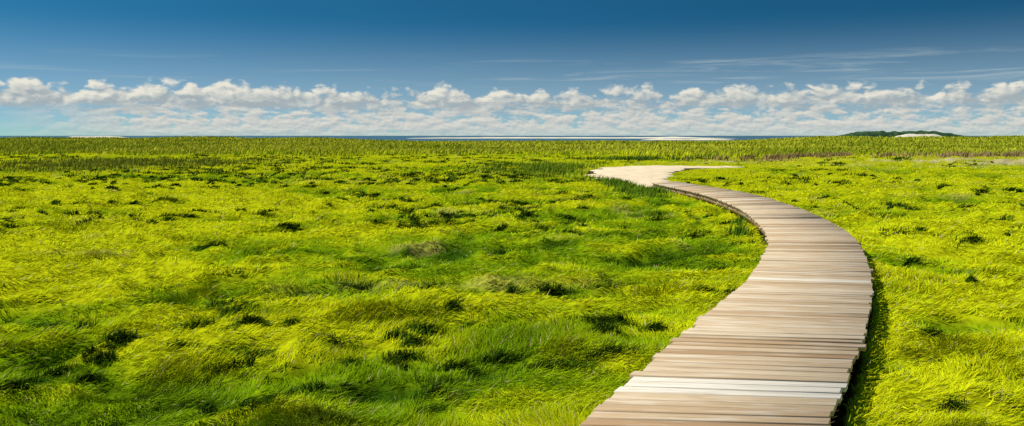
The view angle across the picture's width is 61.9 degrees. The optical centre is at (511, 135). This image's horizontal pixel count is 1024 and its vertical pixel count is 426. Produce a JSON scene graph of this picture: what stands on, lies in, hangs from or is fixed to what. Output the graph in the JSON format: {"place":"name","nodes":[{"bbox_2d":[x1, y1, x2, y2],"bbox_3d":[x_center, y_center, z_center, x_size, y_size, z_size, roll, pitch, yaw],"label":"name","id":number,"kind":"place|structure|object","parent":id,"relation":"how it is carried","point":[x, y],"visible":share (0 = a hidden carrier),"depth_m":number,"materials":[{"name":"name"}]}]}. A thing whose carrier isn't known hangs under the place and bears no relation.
{"place":"outdoors","nodes":[
{"label":"outdoors","id":0,"kind":"place"},
{"bbox_2d":[0,136,984,140],"bbox_3d":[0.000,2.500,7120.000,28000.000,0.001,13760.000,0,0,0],"label":"sea water","id":1,"kind":"structure","parent":0,"point":[420,138],"depth_m":1114.65,"materials":[{"name":"blue liquid"}]},
{"bbox_2d":[71,136,126,137],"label":"sand bar","id":2,"kind":"object","parent":1,"relation":"on","point":[96,136],"visible":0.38,"depth_m":757.60,"materials":[{"name":"beige sand"}]},
{"bbox_2d":[438,137,699,137],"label":"sand bar","id":3,"kind":"object","parent":1,"relation":"on","point":[568,137],"visible":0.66,"depth_m":754.27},
{"bbox_2d":[645,138,729,139],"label":"sand bar","id":4,"kind":"object","parent":1,"relation":"on","point":[686,139],"visible":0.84,"depth_m":475.24,"materials":[{"name":"beige sand"}]},
{"bbox_2d":[839,130,967,136],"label":"distant tree line","id":5,"kind":"object","parent":1,"relation":"on","point":[879,133],"visible":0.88,"depth_m":1475.56,"materials":[{"name":"green plant"}]},
{"bbox_2d":[0,135,1023,425],"bbox_3d":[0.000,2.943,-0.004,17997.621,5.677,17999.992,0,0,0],"label":"ground","id":6,"kind":"structure","parent":0,"point":[980,398],"depth_m":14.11,"materials":[{"name":"green plant"}]},
{"bbox_2d":[581,181,873,425],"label":"boardwalk","id":7,"kind":"structure","parent":6,"relation":"on","point":[777,337],"depth_m":7.06,"materials":[{"name":"brown wood"}]},
{"bbox_2d":[0,0,1023,135],"label":"sky","id":8,"kind":"structure","parent":0,"point":[68,67],"materials":[{"name":"blue"}]},
{"bbox_2d":[585,165,743,186],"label":"sand path","id":9,"kind":"structure","parent":0,"point":[648,176],"depth_m":42.44,"materials":[{"name":"beige sand"}]},
{"bbox_2d":[895,134,942,136],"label":"sand bluff","id":10,"kind":"structure","parent":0,"point":[911,135],"depth_m":1448.32,"materials":[{"name":"beige sand"}]}
]}

